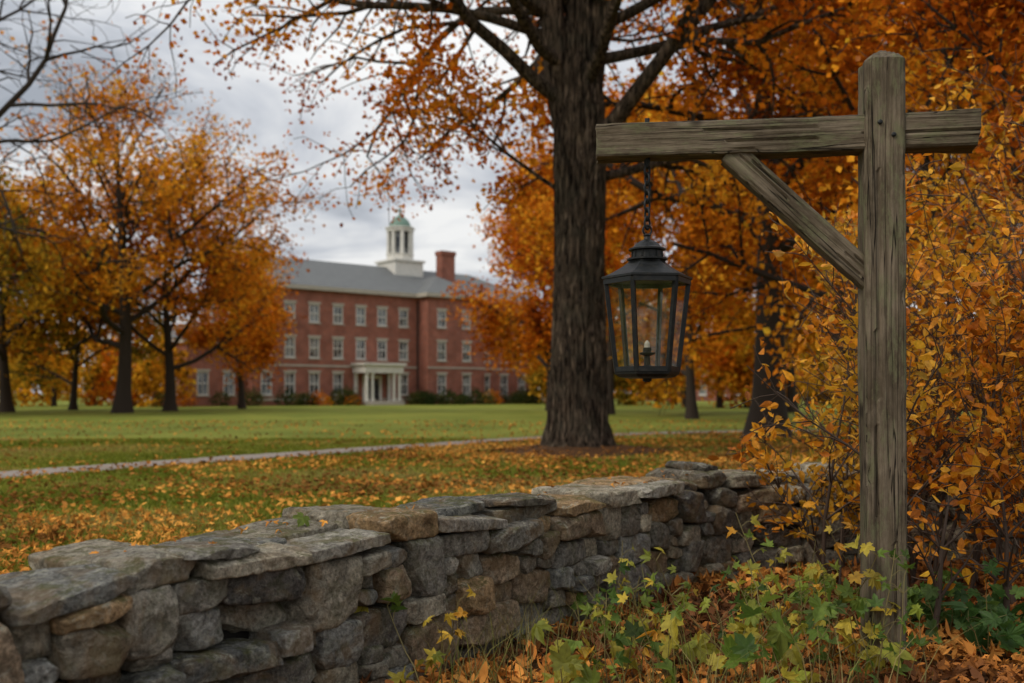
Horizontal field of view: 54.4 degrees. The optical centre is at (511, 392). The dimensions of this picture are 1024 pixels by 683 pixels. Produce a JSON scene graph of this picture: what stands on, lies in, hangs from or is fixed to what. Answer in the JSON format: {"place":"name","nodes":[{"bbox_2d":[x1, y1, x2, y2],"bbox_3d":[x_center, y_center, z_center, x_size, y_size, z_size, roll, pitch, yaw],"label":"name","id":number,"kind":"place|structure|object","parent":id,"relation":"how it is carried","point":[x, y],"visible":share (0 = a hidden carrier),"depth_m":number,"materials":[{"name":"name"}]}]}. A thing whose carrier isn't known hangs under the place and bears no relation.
{"place":"outdoors","nodes":[
{"label":"outdoors","id":0,"kind":"place"},
{"bbox_2d":[0,428,969,477],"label":"garden path","id":1,"kind":"structure","parent":0,"point":[114,466],"depth_m":20.29,"materials":[{"name":"grey concrete"}]},
{"bbox_2d":[0,394,1021,573],"bbox_3d":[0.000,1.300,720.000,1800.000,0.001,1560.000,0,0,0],"label":"lawn ground","id":2,"kind":"structure","parent":0,"point":[507,414],"depth_m":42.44,"materials":[{"name":"green plant"}]},
{"bbox_2d":[0,134,108,338],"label":"maple tree","id":3,"kind":"object","parent":2,"relation":"on","point":[33,301],"visible":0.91,"depth_m":54.19,"materials":[{"name":"orange plant"}]},
{"bbox_2d":[0,157,109,412],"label":"maple tree","id":4,"kind":"object","parent":2,"relation":"on","point":[6,403],"visible":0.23,"depth_m":65.63,"materials":[{"name":"orange plant"}]},
{"bbox_2d":[5,215,186,409],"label":"maple tree","id":5,"kind":"object","parent":2,"relation":"on","point":[73,404],"visible":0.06,"depth_m":75.99,"materials":[{"name":"orange plant"}]},
{"bbox_2d":[0,0,201,304],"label":"bare tree","id":6,"kind":"object","parent":2,"relation":"on","point":[10,103],"visible":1,"depth_m":32.17,"materials":[{"name":"grey plant"}]},
{"bbox_2d":[16,154,309,411],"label":"maple tree","id":7,"kind":"object","parent":2,"relation":"on","point":[170,401],"visible":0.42,"depth_m":69.87,"materials":[{"name":"orange plant"}]},
{"bbox_2d":[0,10,339,412],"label":"maple tree","id":8,"kind":"object","parent":2,"relation":"on","point":[123,400],"visible":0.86,"depth_m":61.69,"materials":[{"name":"orange plant"}]},
{"bbox_2d":[170,248,304,408],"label":"maple tree","id":9,"kind":"object","parent":2,"relation":"on","point":[263,346],"visible":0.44,"depth_m":80.42,"materials":[{"name":"orange plant"}]},
{"bbox_2d":[151,287,537,405],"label":"walls","id":10,"kind":"structure","parent":2,"relation":"on","point":[454,334],"depth_m":108.09,"materials":[{"name":"red brick"}]},
{"bbox_2d":[162,304,523,400],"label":"windows and door","id":11,"kind":"structure","parent":10,"relation":"attached to","point":[314,351],"depth_m":107.32,"materials":[{"name":"grey glass"}]},
{"bbox_2d":[158,282,535,404],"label":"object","id":12,"kind":"structure","parent":10,"relation":"on","point":[366,368],"depth_m":106.67,"materials":[{"name":"white paint"}]},
{"bbox_2d":[171,257,534,338],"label":"roof","id":13,"kind":"structure","parent":12,"relation":"on","point":[344,275],"depth_m":110.72,"materials":[{"name":"stone"}]},
{"bbox_2d":[375,209,424,276],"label":"cupola","id":14,"kind":"object","parent":13,"relation":"on","point":[399,260],"visible":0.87,"depth_m":116.49,"materials":[{"name":"white paint"}]},
{"bbox_2d":[435,250,455,282],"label":"chimney","id":15,"kind":"object","parent":13,"relation":"on","point":[445,265],"visible":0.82,"depth_m":117.91,"materials":[{"name":"red brick"}]},
{"bbox_2d":[149,385,545,406],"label":"foundation shrubs","id":16,"kind":"object","parent":2,"relation":"on","point":[429,399],"visible":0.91,"depth_m":103.53,"materials":[{"name":"green plant"}]},
{"bbox_2d":[63,0,880,447],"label":"maple tree","id":17,"kind":"object","parent":2,"relation":"on","point":[569,40],"visible":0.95,"depth_m":21.73,"materials":[{"name":"orange plant"}]},
{"bbox_2d":[6,293,1002,407],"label":"distant trees","id":18,"kind":"object","parent":2,"relation":"on","point":[732,377],"visible":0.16,"depth_m":96.56,"materials":[{"name":"orange plant"}]},
{"bbox_2d":[441,132,656,410],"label":"maple tree","id":19,"kind":"object","parent":2,"relation":"on","point":[502,320],"visible":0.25,"depth_m":73.96,"materials":[{"name":"orange plant"}]},
{"bbox_2d":[498,445,681,458],"bbox_3d":[1.259,1.225,21.886,4.419,0.170,4.444,0,0,30],"label":"earth mound","id":20,"kind":"object","parent":2,"relation":"on","point":[590,451],"visible":0.49,"depth_m":20.95,"materials":[{"name":"brown soil"}]},
{"bbox_2d":[484,71,740,414],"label":"maple tree","id":21,"kind":"object","parent":2,"relation":"on","point":[616,264],"visible":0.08,"depth_m":61.04,"materials":[{"name":"orange plant"}]},
{"bbox_2d":[496,61,845,418],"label":"maple tree","id":22,"kind":"object","parent":2,"relation":"on","point":[689,356],"visible":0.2,"depth_m":49.49,"materials":[{"name":"orange plant"}]},
{"bbox_2d":[636,370,742,400],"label":"walls","id":23,"kind":"structure","parent":2,"relation":"on","point":[705,398],"depth_m":158.82,"materials":[{"name":"red brick"}]},
{"bbox_2d":[698,383,739,395],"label":"trim","id":24,"kind":"structure","parent":23,"relation":"attached to","point":[702,394],"depth_m":158.90,"materials":[{"name":"white paint"}]},
{"bbox_2d":[467,0,1022,438],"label":"maple tree","id":25,"kind":"object","parent":2,"relation":"on","point":[755,413],"visible":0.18,"depth_m":28.62,"materials":[{"name":"orange plant"}]},
{"bbox_2d":[652,173,847,412],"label":"maple tree","id":26,"kind":"object","parent":2,"relation":"on","point":[791,391],"visible":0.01,"depth_m":63.04,"materials":[{"name":"orange plant"}]},
{"bbox_2d":[605,0,1023,446],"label":"maple tree","id":27,"kind":"object","parent":2,"relation":"on","point":[819,80],"visible":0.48,"depth_m":23.54,"materials":[{"name":"orange plant"}]},
{"bbox_2d":[654,0,998,422],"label":"maple tree","id":28,"kind":"object","parent":2,"relation":"on","point":[811,276],"visible":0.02,"depth_m":44.02,"materials":[{"name":"orange plant"}]},
{"bbox_2d":[750,158,1023,498],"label":"autumn shrub","id":29,"kind":"object","parent":2,"relation":"on","point":[973,218],"visible":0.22,"depth_m":8.09,"materials":[{"name":"brown plant"}]},
{"bbox_2d":[780,6,1023,411],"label":"maple tree","id":30,"kind":"object","parent":2,"relation":"on","point":[911,190],"visible":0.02,"depth_m":37.27,"materials":[{"name":"orange plant"}]},
{"bbox_2d":[801,0,1023,324],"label":"maple tree","id":31,"kind":"object","parent":2,"relation":"on","point":[933,18],"visible":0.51,"depth_m":14.74,"materials":[{"name":"orange plant"}]},
{"bbox_2d":[839,29,1023,460],"bbox_3d":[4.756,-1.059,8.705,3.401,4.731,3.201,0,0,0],"label":"autumn shrub","id":32,"kind":"object","parent":2,"relation":"on","point":[955,173],"visible":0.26,"depth_m":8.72,"materials":[{"name":"brown plant"}]},
{"bbox_2d":[0,0,1021,393],"label":"sky","id":33,"kind":"structure","parent":0,"point":[362,240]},
{"bbox_2d":[359,554,1023,682],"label":"leaf litter ground","id":34,"kind":"structure","parent":0,"point":[978,653],"depth_m":4.86,"materials":[{"name":"brown plant"}]},
{"bbox_2d":[292,512,419,682],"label":"grape vine","id":35,"kind":"object","parent":34,"relation":"on","point":[394,598],"visible":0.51,"depth_m":4.19,"materials":[{"name":"green plant"}]},
{"bbox_2d":[415,585,475,682],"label":"woodland weed","id":36,"kind":"object","parent":34,"relation":"on","point":[433,657],"visible":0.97,"depth_m":4.18,"materials":[{"name":"green plant"}]},
{"bbox_2d":[0,460,1022,682],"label":"dry stone wall","id":37,"kind":"structure","parent":34,"relation":"on","point":[258,602],"depth_m":4.27,"materials":[{"name":"grey stone"}]},
{"bbox_2d":[20,467,781,571],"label":"leaves on wall","id":38,"kind":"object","parent":37,"relation":"on","point":[212,542],"visible":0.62,"depth_m":4.23,"materials":[{"name":"orange plant"}]},
{"bbox_2d":[531,618,604,682],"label":"grape vine","id":39,"kind":"object","parent":34,"relation":"on","point":[565,664],"visible":0.93,"depth_m":3.96,"materials":[{"name":"green plant"}]},
{"bbox_2d":[578,572,656,682],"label":"woodland weed","id":40,"kind":"object","parent":34,"relation":"on","point":[614,648],"visible":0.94,"depth_m":4.15,"materials":[{"name":"green plant"}]},
{"bbox_2d":[576,540,679,641],"bbox_3d":[0.594,1.036,5.092,0.534,0.530,0.302,0,0,0],"label":"woodland weed","id":41,"kind":"object","parent":34,"relation":"on","point":[623,564],"visible":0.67,"depth_m":5.06,"materials":[{"name":"green plant"}]},
{"bbox_2d":[602,546,741,682],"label":"woodland weed","id":42,"kind":"object","parent":34,"relation":"on","point":[643,621],"visible":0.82,"depth_m":4.30,"materials":[{"name":"green plant"}]},
{"bbox_2d":[570,593,776,634],"bbox_3d":[0.783,1.160,5.179,1.155,0.286,0.203,0,0,34],"label":"grape vine","id":43,"kind":"object","parent":34,"relation":"on","point":[730,627],"visible":0.48,"depth_m":5.00,"materials":[{"name":"green plant"}]},
{"bbox_2d":[599,594,763,682],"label":"grape vine","id":44,"kind":"object","parent":34,"relation":"on","point":[625,639],"visible":0.72,"depth_m":4.28,"materials":[{"name":"green plant"}]},
{"bbox_2d":[404,564,981,682],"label":"dry grass tufts","id":45,"kind":"object","parent":34,"relation":"on","point":[534,644],"visible":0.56,"depth_m":4.36,"materials":[{"name":"green plant"}]},
{"bbox_2d":[698,556,829,639],"bbox_3d":[1.215,1.047,4.786,0.632,0.510,0.221,0,0,0],"label":"woodland weed","id":46,"kind":"object","parent":34,"relation":"on","point":[793,597],"visible":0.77,"depth_m":4.79,"materials":[{"name":"green plant"}]},
{"bbox_2d":[733,666,799,682],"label":"grape vine","id":47,"kind":"object","parent":34,"relation":"on","point":[790,676],"visible":1,"depth_m":3.62,"materials":[{"name":"green plant"}]},
{"bbox_2d":[718,589,837,682],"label":"grape vine","id":48,"kind":"object","parent":34,"relation":"on","point":[744,645],"visible":0.92,"depth_m":4.14,"materials":[{"name":"green plant"}]},
{"bbox_2d":[735,531,835,633],"bbox_3d":[1.445,1.030,5.367,0.628,0.545,0.325,0,0,-27],"label":"woodland weed","id":49,"kind":"object","parent":34,"relation":"on","point":[780,560],"visible":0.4,"depth_m":5.39,"materials":[{"name":"green plant"}]},
{"bbox_2d":[595,50,981,675],"bbox_3d":[1.279,-0.090,4.731,1.759,3.034,0.207,0,0,9],"label":"timber lantern post","id":50,"kind":"object","parent":34,"relation":"on","point":[881,134],"visible":0.93,"depth_m":4.58,"materials":[{"name":"brown wood"}]},
{"bbox_2d":[602,118,691,381],"bbox_3d":[0.655,-0.692,4.824,0.444,1.277,0.384,0,0,-3],"label":"hanging lantern","id":51,"kind":"object","parent":50,"relation":"hanging from","point":[646,266],"visible":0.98,"depth_m":4.78,"materials":[{"name":"black metal"}]},
{"bbox_2d":[728,560,853,664],"bbox_3d":[1.409,1.061,4.882,0.514,0.484,1.014,0,0,0],"label":"grape vine","id":52,"kind":"object","parent":34,"relation":"on","point":[846,589],"visible":0.42,"depth_m":4.63,"materials":[{"name":"green plant"}]},
{"bbox_2d":[726,514,861,669],"bbox_3d":[1.416,0.940,4.782,0.759,0.723,0.459,0,0,0],"label":"woodland weed","id":53,"kind":"object","parent":34,"relation":"on","point":[799,580],"visible":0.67,"depth_m":4.76,"materials":[{"name":"green plant"}]},
{"bbox_2d":[744,534,915,682],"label":"grape vine","id":54,"kind":"object","parent":34,"relation":"on","point":[774,635],"visible":0.83,"depth_m":4.42,"materials":[{"name":"green plant"}]},
{"bbox_2d":[706,287,996,586],"bbox_3d":[2.409,0.241,6.516,2.029,2.139,1.739,0,0,-44],"label":"autumn shrub","id":55,"kind":"object","parent":34,"relation":"on","point":[843,504],"visible":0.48,"depth_m":6.46,"materials":[{"name":"brown plant"}]},
{"bbox_2d":[730,153,1023,600],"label":"autumn shrub","id":56,"kind":"object","parent":34,"relation":"on","point":[978,327],"visible":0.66,"depth_m":6.14,"materials":[{"name":"brown plant"}]},
{"bbox_2d":[827,544,941,682],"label":"woodland weed","id":57,"kind":"object","parent":34,"relation":"on","point":[916,609],"visible":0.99,"depth_m":4.23,"materials":[{"name":"green plant"}]},
{"bbox_2d":[906,123,1023,562],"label":"autumn shrub","id":58,"kind":"object","parent":34,"relation":"on","point":[1001,175],"visible":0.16,"depth_m":7.29,"materials":[{"name":"brown plant"}]},
{"bbox_2d":[906,577,1023,638],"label":"ground ivy","id":59,"kind":"object","parent":34,"relation":"on","point":[929,592],"visible":0.43,"depth_m":5.10,"materials":[{"name":"green plant"}]},
{"bbox_2d":[907,558,1022,628],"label":"ground ivy","id":60,"kind":"object","parent":34,"relation":"on","point":[992,564],"visible":0.21,"depth_m":5.34,"materials":[{"name":"green plant"}]},
{"bbox_2d":[907,365,1023,646],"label":"autumn shrub","id":61,"kind":"object","parent":34,"relation":"on","point":[1007,520],"visible":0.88,"depth_m":5.42,"materials":[{"name":"brown plant"}]},
{"bbox_2d":[924,566,1023,636],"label":"ground ivy","id":62,"kind":"object","parent":34,"relation":"on","point":[1018,592],"visible":0.3,"depth_m":5.17,"materials":[{"name":"green plant"}]},
{"bbox_2d":[940,580,1023,656],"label":"ground ivy","id":63,"kind":"object","parent":34,"relation":"on","point":[1011,639],"visible":0.95,"depth_m":4.78,"materials":[{"name":"green plant"}]},
{"bbox_2d":[976,102,1023,468],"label":"autumn shrub","id":64,"kind":"object","parent":34,"relation":"on","point":[1006,231],"visible":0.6,"depth_m":5.96,"materials":[{"name":"brown plant"}]}
]}

